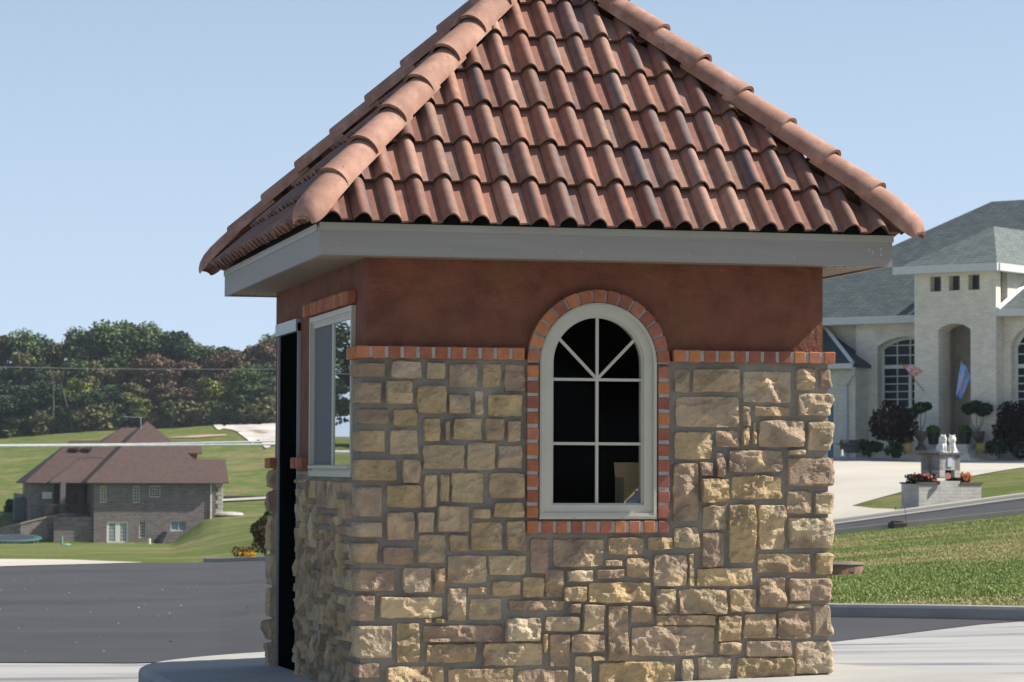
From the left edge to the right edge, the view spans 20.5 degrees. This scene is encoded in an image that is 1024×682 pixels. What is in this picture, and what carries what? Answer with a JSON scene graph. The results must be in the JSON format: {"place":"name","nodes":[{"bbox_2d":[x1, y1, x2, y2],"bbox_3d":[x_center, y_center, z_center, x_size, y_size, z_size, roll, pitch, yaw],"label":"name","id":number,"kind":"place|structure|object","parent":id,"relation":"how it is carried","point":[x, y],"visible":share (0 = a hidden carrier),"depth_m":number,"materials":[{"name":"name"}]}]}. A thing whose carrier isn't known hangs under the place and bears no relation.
{"place":"outdoors","nodes":[
{"label":"outdoors","id":0,"kind":"place"},
{"bbox_2d":[0,559,131,565],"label":"sidewalk","id":1,"kind":"structure","parent":0,"point":[12,562],"depth_m":79.35,"materials":[{"name":"concrete"}]},
{"bbox_2d":[212,423,274,448],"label":"gravel track","id":2,"kind":"structure","parent":0,"point":[260,432],"depth_m":406.60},
{"bbox_2d":[0,561,1011,662],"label":"asphalt road","id":3,"kind":"structure","parent":0,"point":[199,622],"depth_m":32.10,"materials":[{"name":"asphalt"}]},
{"bbox_2d":[203,556,1023,621],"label":"kerb","id":4,"kind":"structure","parent":3,"relation":"on","point":[967,612],"depth_m":27.56,"materials":[{"name":"concrete"}]},
{"bbox_2d":[0,423,1023,662],"bbox_3d":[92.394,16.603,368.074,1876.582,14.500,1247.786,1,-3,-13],"label":"ground","id":5,"kind":"structure","parent":0,"point":[222,536],"depth_m":251.08,"materials":[{"name":"green plant"}]},
{"bbox_2d":[0,335,17,368],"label":"olive tree","id":6,"kind":"object","parent":5,"relation":"on","point":[6,354],"visible":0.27,"depth_m":449.63,"materials":[{"name":"green plant"}]},
{"bbox_2d":[0,366,21,394],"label":"dark tree","id":7,"kind":"object","parent":5,"relation":"on","point":[6,373],"visible":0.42,"depth_m":439.79,"materials":[{"name":"green plant"}]},
{"bbox_2d":[0,395,22,427],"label":"dark tree","id":8,"kind":"object","parent":5,"relation":"on","point":[7,410],"visible":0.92,"depth_m":426.93,"materials":[{"name":"green plant"}]},
{"bbox_2d":[0,414,28,437],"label":"bush","id":9,"kind":"object","parent":5,"relation":"on","point":[12,427],"visible":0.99,"depth_m":425.93,"materials":[{"name":"green plant"}]},
{"bbox_2d":[13,497,25,520],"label":"air conditioner","id":10,"kind":"object","parent":5,"relation":"on","point":[19,508],"visible":0.99,"depth_m":261.04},
{"bbox_2d":[1,385,39,416],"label":"dark tree","id":11,"kind":"object","parent":5,"relation":"on","point":[13,391],"visible":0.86,"depth_m":428.93,"materials":[{"name":"green plant"}]},
{"bbox_2d":[0,534,41,543],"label":"trampoline","id":12,"kind":"object","parent":5,"relation":"on","point":[7,538],"visible":0.94,"depth_m":247.99,"materials":[{"name":"fabric"}]},
{"bbox_2d":[7,352,36,387],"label":"olive tree","id":13,"kind":"object","parent":5,"relation":"on","point":[21,359],"visible":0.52,"depth_m":440.76,"materials":[{"name":"green plant"}]},
{"bbox_2d":[5,327,55,369],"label":"green tree","id":14,"kind":"object","parent":5,"relation":"on","point":[34,346],"visible":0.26,"depth_m":448.10,"materials":[{"name":"green plant"}]},
{"bbox_2d":[12,360,56,385],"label":"dark tree","id":15,"kind":"object","parent":5,"relation":"on","point":[37,374],"visible":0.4,"depth_m":438.55,"materials":[{"name":"green plant"}]},
{"bbox_2d":[16,380,63,417],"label":"dark tree","id":16,"kind":"object","parent":5,"relation":"on","point":[42,388],"visible":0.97,"depth_m":428.43,"materials":[{"name":"green plant"}]},
{"bbox_2d":[23,411,57,435],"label":"bush","id":17,"kind":"object","parent":5,"relation":"on","point":[40,424],"visible":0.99,"depth_m":425.54,"materials":[{"name":"green plant"}]},
{"bbox_2d":[0,513,88,542],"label":"retaining wall","id":18,"kind":"structure","parent":5,"relation":"on","point":[42,527],"depth_m":255.12,"materials":[{"name":"grey brick"}]},
{"bbox_2d":[40,343,68,370],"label":"olive tree","id":19,"kind":"object","parent":5,"relation":"on","point":[52,358],"visible":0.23,"depth_m":452.05,"materials":[{"name":"green plant"}]},
{"bbox_2d":[36,392,75,414],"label":"dark tree","id":20,"kind":"object","parent":5,"relation":"on","point":[48,408],"visible":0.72,"depth_m":428.90,"materials":[{"name":"green plant"}]},
{"bbox_2d":[44,370,67,414],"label":"olive tree","id":21,"kind":"object","parent":5,"relation":"on","point":[58,378],"visible":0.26,"depth_m":437.63,"materials":[{"name":"green plant"}]},
{"bbox_2d":[47,414,71,432],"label":"bush","id":22,"kind":"object","parent":5,"relation":"on","point":[61,421],"visible":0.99,"depth_m":426.08,"materials":[{"name":"green plant"}]},
{"bbox_2d":[53,404,85,432],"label":"bush","id":23,"kind":"object","parent":5,"relation":"on","point":[67,412],"visible":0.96,"depth_m":426.35,"materials":[{"name":"green plant"}]},
{"bbox_2d":[57,377,93,406],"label":"yellow tree","id":24,"kind":"object","parent":5,"relation":"on","point":[76,386],"visible":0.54,"depth_m":430.93,"materials":[{"name":"green plant"}]},
{"bbox_2d":[48,326,105,370],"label":"green tree","id":25,"kind":"object","parent":5,"relation":"on","point":[78,339],"visible":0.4,"depth_m":447.14,"materials":[{"name":"green plant"}]},
{"bbox_2d":[60,358,95,383],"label":"green tree","id":26,"kind":"object","parent":5,"relation":"on","point":[78,373],"visible":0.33,"depth_m":438.10,"materials":[{"name":"green plant"}]},
{"bbox_2d":[66,391,117,418],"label":"dark tree","id":27,"kind":"object","parent":5,"relation":"on","point":[86,397],"visible":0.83,"depth_m":427.33,"materials":[{"name":"green plant"}]},
{"bbox_2d":[70,402,120,431],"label":"bush","id":28,"kind":"object","parent":5,"relation":"on","point":[86,412],"visible":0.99,"depth_m":425.54,"materials":[{"name":"green plant"}]},
{"bbox_2d":[82,360,108,389],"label":"olive tree","id":29,"kind":"object","parent":5,"relation":"on","point":[100,375],"visible":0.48,"depth_m":439.02,"materials":[{"name":"green plant"}]},
{"bbox_2d":[79,319,126,381],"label":"green tree","id":30,"kind":"object","parent":5,"relation":"on","point":[103,330],"visible":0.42,"depth_m":447.31,"materials":[{"name":"green plant"}]},
{"bbox_2d":[96,384,133,406],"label":"dark tree","id":31,"kind":"object","parent":5,"relation":"on","point":[115,391],"visible":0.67,"depth_m":430.11,"materials":[{"name":"green plant"}]},
{"bbox_2d":[106,368,129,386],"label":"olive tree","id":32,"kind":"object","parent":5,"relation":"on","point":[116,377],"visible":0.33,"depth_m":439.21,"materials":[{"name":"green plant"}]},
{"bbox_2d":[16,421,228,542],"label":"brick house","id":33,"kind":"structure","parent":5,"relation":"on","point":[119,494],"depth_m":258.12,"materials":[{"name":"brown brick"}]},
{"bbox_2d":[107,521,117,542],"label":"french door","id":34,"kind":"structure","parent":33,"relation":"in","point":[112,526],"depth_m":256.11,"materials":[{"name":"white glass"}]},
{"bbox_2d":[118,521,128,542],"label":"french door","id":35,"kind":"structure","parent":33,"relation":"in","point":[123,526],"depth_m":256.42,"materials":[{"name":"white glass"}]},
{"bbox_2d":[171,521,186,530],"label":"window","id":36,"kind":"structure","parent":33,"relation":"in","point":[175,525],"depth_m":257.93,"materials":[{"name":"blue glass"}]},
{"bbox_2d":[101,322,143,368],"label":"green tree","id":37,"kind":"object","parent":5,"relation":"on","point":[124,357],"visible":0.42,"depth_m":448.68,"materials":[{"name":"green plant"}]},
{"bbox_2d":[104,401,142,429],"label":"bush","id":38,"kind":"object","parent":5,"relation":"on","point":[120,419],"visible":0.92,"depth_m":426.82,"materials":[{"name":"green plant"}]},
{"bbox_2d":[117,382,147,426],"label":"olive tree","id":39,"kind":"object","parent":5,"relation":"on","point":[132,388],"visible":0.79,"depth_m":430.49,"materials":[{"name":"green plant"}]},
{"bbox_2d":[124,405,155,427],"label":"bush","id":40,"kind":"object","parent":5,"relation":"on","point":[138,414],"visible":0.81,"depth_m":426.86,"materials":[{"name":"green plant"}]},
{"bbox_2d":[127,397,157,423],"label":"yellow tree","id":41,"kind":"object","parent":5,"relation":"on","point":[137,401],"visible":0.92,"depth_m":427.67,"materials":[{"name":"green plant"}]},
{"bbox_2d":[129,321,161,358],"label":"green tree","id":42,"kind":"object","parent":5,"relation":"on","point":[139,328],"visible":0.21,"depth_m":453.76,"materials":[{"name":"green plant"}]},
{"bbox_2d":[128,352,169,397],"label":"autumn tree","id":43,"kind":"object","parent":5,"relation":"on","point":[147,377],"visible":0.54,"depth_m":437.75,"materials":[{"name":"brown plant"}]},
{"bbox_2d":[136,412,167,427],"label":"bush","id":44,"kind":"object","parent":5,"relation":"on","point":[152,417],"visible":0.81,"depth_m":426.05,"materials":[{"name":"green plant"}]},
{"bbox_2d":[134,327,182,360],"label":"green tree","id":45,"kind":"object","parent":5,"relation":"on","point":[155,344],"visible":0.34,"depth_m":448.96,"materials":[{"name":"green plant"}]},
{"bbox_2d":[144,383,173,411],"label":"autumn tree","id":46,"kind":"object","parent":5,"relation":"on","point":[156,392],"visible":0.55,"depth_m":431.31,"materials":[{"name":"brown plant"}]},
{"bbox_2d":[147,354,181,426],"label":"autumn tree","id":47,"kind":"object","parent":5,"relation":"on","point":[172,372],"visible":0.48,"depth_m":438.97,"materials":[{"name":"brown plant"}]},
{"bbox_2d":[151,399,186,428],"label":"bush","id":48,"kind":"object","parent":5,"relation":"on","point":[162,409],"visible":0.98,"depth_m":426.18,"materials":[{"name":"green plant"}]},
{"bbox_2d":[145,331,200,377],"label":"dark tree","id":49,"kind":"object","parent":5,"relation":"on","point":[178,349],"visible":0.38,"depth_m":448.23,"materials":[{"name":"green plant"}]},
{"bbox_2d":[157,392,196,418],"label":"olive tree","id":50,"kind":"object","parent":5,"relation":"on","point":[173,396],"visible":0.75,"depth_m":429.32,"materials":[{"name":"green plant"}]},
{"bbox_2d":[175,360,198,387],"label":"autumn tree","id":51,"kind":"object","parent":5,"relation":"on","point":[183,367],"visible":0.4,"depth_m":442.86,"materials":[{"name":"brown plant"}]},
{"bbox_2d":[164,398,210,426],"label":"bush","id":52,"kind":"object","parent":5,"relation":"on","point":[181,402],"visible":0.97,"depth_m":426.60,"materials":[{"name":"green plant"}]},
{"bbox_2d":[174,387,200,403],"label":"autumn tree","id":53,"kind":"object","parent":5,"relation":"on","point":[191,394],"visible":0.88,"depth_m":428.69,"materials":[{"name":"brown plant"}]},
{"bbox_2d":[175,366,203,388],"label":"olive tree","id":54,"kind":"object","parent":5,"relation":"on","point":[196,373],"visible":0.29,"depth_m":441.09,"materials":[{"name":"green plant"}]},
{"bbox_2d":[182,341,220,376],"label":"green tree","id":55,"kind":"object","parent":5,"relation":"on","point":[204,351],"visible":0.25,"depth_m":447.28,"materials":[{"name":"green plant"}]},
{"bbox_2d":[186,399,220,425],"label":"bush","id":56,"kind":"object","parent":5,"relation":"on","point":[198,414],"visible":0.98,"depth_m":426.35,"materials":[{"name":"green plant"}]},
{"bbox_2d":[186,377,227,416],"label":"yellow tree","id":57,"kind":"object","parent":5,"relation":"on","point":[208,386],"visible":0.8,"depth_m":429.28,"materials":[{"name":"green plant"}]},
{"bbox_2d":[191,352,229,391],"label":"autumn tree","id":58,"kind":"object","parent":5,"relation":"on","point":[211,361],"visible":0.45,"depth_m":437.62,"materials":[{"name":"brown plant"}]},
{"bbox_2d":[201,399,232,425],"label":"bush","id":59,"kind":"object","parent":5,"relation":"on","point":[217,412],"visible":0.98,"depth_m":426.34,"materials":[{"name":"green plant"}]},
{"bbox_2d":[206,349,244,381],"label":"autumn tree","id":60,"kind":"object","parent":5,"relation":"on","point":[234,356],"visible":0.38,"depth_m":438.36,"materials":[{"name":"brown plant"}]},
{"bbox_2d":[220,402,248,423],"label":"bush","id":61,"kind":"object","parent":5,"relation":"on","point":[230,410],"visible":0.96,"depth_m":426.97,"materials":[{"name":"green plant"}]},
{"bbox_2d":[219,368,254,403],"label":"yellow tree","id":62,"kind":"object","parent":5,"relation":"on","point":[230,393],"visible":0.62,"depth_m":430.16,"materials":[{"name":"green plant"}]},
{"bbox_2d":[231,546,255,556],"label":"flower clump","id":63,"kind":"object","parent":5,"relation":"on","point":[245,552],"visible":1,"depth_m":87.69,"materials":[{"name":"yellow plant"}]},
{"bbox_2d":[232,401,261,423],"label":"bush","id":64,"kind":"object","parent":5,"relation":"on","point":[240,413],"visible":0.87,"depth_m":425.62,"materials":[{"name":"green plant"}]},
{"bbox_2d":[224,370,275,407],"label":"green tree","id":65,"kind":"object","parent":5,"relation":"on","point":[251,393],"visible":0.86,"depth_m":428.73,"materials":[{"name":"green plant"}]},
{"bbox_2d":[241,394,275,423],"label":"bush","id":66,"kind":"object","parent":5,"relation":"on","point":[265,405],"visible":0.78,"depth_m":424.40,"materials":[{"name":"green plant"}]},
{"bbox_2d":[243,338,275,365],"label":"autumn tree","id":67,"kind":"object","parent":5,"relation":"on","point":[263,352],"visible":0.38,"depth_m":447.99,"materials":[{"name":"brown plant"}]},
{"bbox_2d":[249,515,269,555],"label":"garden shrub","id":68,"kind":"object","parent":5,"relation":"on","point":[258,531],"visible":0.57,"depth_m":88.61,"materials":[{"name":"green plant"}]},
{"bbox_2d":[247,378,275,395],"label":"dark tree","id":69,"kind":"object","parent":5,"relation":"on","point":[272,391],"visible":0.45,"depth_m":429.10,"materials":[{"name":"green plant"}]},
{"bbox_2d":[828,561,864,575],"bbox_3d":[4.781,3.451,42.289,0.988,0.305,0.988,1,-3,-13],"label":"well cover","id":70,"kind":"object","parent":5,"relation":"on","point":[843,567],"visible":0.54,"depth_m":41.87,"materials":[{"name":"stone"}]},
{"bbox_2d":[823,200,1023,460],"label":"white house","id":71,"kind":"structure","parent":5,"relation":"on","point":[934,304],"depth_m":131.85,"materials":[{"name":"brick"}]},
{"bbox_2d":[828,402,833,457],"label":"garage door","id":72,"kind":"structure","parent":71,"relation":"in","point":[831,417],"depth_m":134.67,"materials":[{"name":"blue paint"}]},
{"bbox_2d":[882,337,914,408],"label":"window","id":73,"kind":"structure","parent":71,"relation":"in","point":[898,385],"depth_m":134.11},
{"bbox_2d":[900,362,923,390],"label":"house flag","id":74,"kind":"object","parent":71,"relation":"attached to","point":[913,370],"visible":1,"depth_m":127.56,"materials":[{"name":"pink fabric"}]},
{"bbox_2d":[914,431,927,449],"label":"urn planter","id":75,"kind":"object","parent":71,"relation":"on","point":[920,436],"visible":1,"depth_m":127.14,"materials":[{"name":"stone"}]},
{"bbox_2d":[897,402,932,430],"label":"topiary tree","id":76,"kind":"object","parent":75,"relation":"in","point":[914,412],"visible":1,"depth_m":127.24,"materials":[{"name":"green plant"}]},
{"bbox_2d":[956,357,970,397],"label":"house flag","id":77,"kind":"object","parent":71,"relation":"attached to","point":[964,376],"visible":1,"depth_m":128.56,"materials":[{"name":"blue fabric"}]},
{"bbox_2d":[971,431,984,448],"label":"urn planter","id":78,"kind":"object","parent":71,"relation":"on","point":[976,435],"visible":0.66,"depth_m":127.13,"materials":[{"name":"stone"}]},
{"bbox_2d":[961,399,992,430],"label":"topiary tree","id":79,"kind":"object","parent":78,"relation":"on","point":[977,407],"visible":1,"depth_m":127.23,"materials":[{"name":"green plant"}]},
{"bbox_2d":[1015,332,1023,404],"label":"window","id":80,"kind":"structure","parent":71,"relation":"in","point":[1019,346],"depth_m":128.06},
{"bbox_2d":[899,453,982,508],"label":"mailbox pillar","id":81,"kind":"structure","parent":5,"relation":"on","point":[918,494],"depth_m":86.05,"materials":[{"name":"brick"}]},
{"bbox_2d":[904,472,938,483],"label":"flower bed","id":82,"kind":"object","parent":81,"relation":"in","point":[923,477],"visible":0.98,"depth_m":85.90,"materials":[{"name":"red plant"}]},
{"bbox_2d":[933,434,949,452],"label":"lion statue","id":83,"kind":"object","parent":81,"relation":"on","point":[941,446],"visible":1,"depth_m":86.40,"materials":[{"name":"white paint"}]},
{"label":"utility pole","id":84,"kind":"object","parent":5,"relation":"on","visible":0},
{"bbox_2d":[0,443,274,446],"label":"overhead cable","id":85,"kind":"object","parent":84,"relation":"attached to","point":[112,445],"visible":0.6,"depth_m":149.85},
{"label":"utility pole","id":86,"kind":"object","parent":5,"relation":"on","visible":0},
{"bbox_2d":[0,440,274,444],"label":"overhead cable","id":87,"kind":"object","parent":86,"relation":"attached to","point":[153,443],"visible":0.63,"depth_m":150.36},
{"bbox_2d":[0,621,1023,681],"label":"concrete pavement","id":88,"kind":"structure","parent":0,"point":[993,648],"depth_m":20.53,"materials":[{"name":"concrete"}]},
{"bbox_2d":[0,0,1023,422],"label":"sky","id":89,"kind":"structure","parent":0,"point":[134,133],"materials":[{"name":"blue"}]},
{"bbox_2d":[138,652,1023,681],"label":"pavement island","id":90,"kind":"structure","parent":0,"point":[246,667],"depth_m":16.20,"materials":[{"name":"concrete"}]},
{"bbox_2d":[199,0,925,681],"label":"guard booth","id":91,"kind":"object","parent":90,"relation":"on","point":[527,274],"visible":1,"depth_m":14.97,"materials":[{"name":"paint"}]},
{"bbox_2d":[278,332,296,670],"bbox_3d":[-1.351,0.984,17.096,0.074,2.155,0.805,1,-3,-13],"label":"door","id":92,"kind":"structure","parent":91,"relation":"in","point":[288,402],"depth_m":17.18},
{"bbox_2d":[308,305,355,476],"bbox_3d":[-0.999,0.294,15.601,0.044,0.910,1.381,1,-3,-13],"label":"window frame","id":93,"kind":"structure","parent":91,"relation":"in","point":[349,312],"depth_m":15.62,"materials":[{"name":"plastic"}]},
{"bbox_2d":[334,319,349,464],"label":"window pane","id":94,"kind":"structure","parent":91,"relation":"in","point":[341,373],"depth_m":15.34,"materials":[{"name":"clear glass"}]},
{"bbox_2d":[539,303,656,518],"bbox_3d":[0.449,0.369,14.913,0.637,1.138,0.080,1,-3,-13],"label":"window frame","id":95,"kind":"structure","parent":91,"relation":"in","point":[646,508],"depth_m":14.90,"materials":[{"name":"plastic"}]},
{"bbox_3d":[0.344,1.382,15.338,2.220,0.855,0.660,1,-3,-13],"label":"counter","id":96,"kind":"object","parent":91,"relation":"on","visible":0},
{"bbox_2d":[614,462,638,502],"bbox_3d":[0.723,0.810,15.401,0.300,0.295,0.150,1,-3,-21],"label":"cardboard box","id":97,"kind":"object","parent":96,"relation":"on","point":[626,479],"visible":0.24,"depth_m":15.31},
{"bbox_2d":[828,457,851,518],"bbox_3d":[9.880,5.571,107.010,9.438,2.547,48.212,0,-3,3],"label":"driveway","id":98,"kind":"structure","parent":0,"point":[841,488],"depth_m":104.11,"materials":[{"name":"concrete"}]},
{"bbox_2d":[852,506,896,515],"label":"driveway","id":99,"kind":"structure","parent":0,"point":[857,510],"depth_m":88.98,"materials":[{"name":"concrete"}]},
{"bbox_2d":[828,514,1023,605],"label":"lawn grass","id":100,"kind":"structure","parent":0,"point":[891,553],"depth_m":44.28,"materials":[{"name":"plant"}]},
{"bbox_2d":[835,500,1023,528],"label":"street","id":101,"kind":"structure","parent":0,"point":[1009,506],"depth_m":79.82,"materials":[{"name":"asphalt"}]},
{"bbox_2d":[832,493,1023,525],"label":"kerb","id":102,"kind":"structure","parent":101,"relation":"on","point":[934,508],"depth_m":82.87,"materials":[{"name":"concrete"}]},
{"bbox_2d":[834,509,1023,533],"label":"kerb","id":103,"kind":"structure","parent":101,"relation":"on","point":[938,520],"depth_m":74.70,"materials":[{"name":"concrete"}]},
{"bbox_2d":[852,457,1023,504],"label":"driveway","id":104,"kind":"structure","parent":0,"point":[875,477],"depth_m":114.44,"materials":[{"name":"concrete"}]},
{"bbox_2d":[835,440,860,452],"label":"barbecue grill","id":105,"kind":"object","parent":104,"relation":"on","point":[849,446],"visible":0.99,"depth_m":126.66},
{"bbox_2d":[858,438,883,458],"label":"shrub","id":106,"kind":"object","parent":104,"relation":"on","point":[867,447],"visible":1,"depth_m":126.58,"materials":[{"name":"green plant"}]},
{"bbox_2d":[883,442,902,458],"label":"shrub","id":107,"kind":"object","parent":104,"relation":"on","point":[895,450],"visible":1,"depth_m":125.66,"materials":[{"name":"green plant"}]},
{"bbox_2d":[868,399,918,455],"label":"purple shrub","id":108,"kind":"object","parent":104,"relation":"on","point":[890,424],"visible":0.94,"depth_m":126.98,"materials":[{"name":"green plant"}]},
{"bbox_2d":[985,439,1007,458],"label":"shrub","id":109,"kind":"object","parent":104,"relation":"on","point":[996,447],"visible":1,"depth_m":125.86,"materials":[{"name":"green plant"}]},
{"bbox_2d":[991,400,1023,459],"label":"purple shrub","id":110,"kind":"object","parent":104,"relation":"on","point":[1011,420],"visible":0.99,"depth_m":126.33,"materials":[{"name":"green plant"}]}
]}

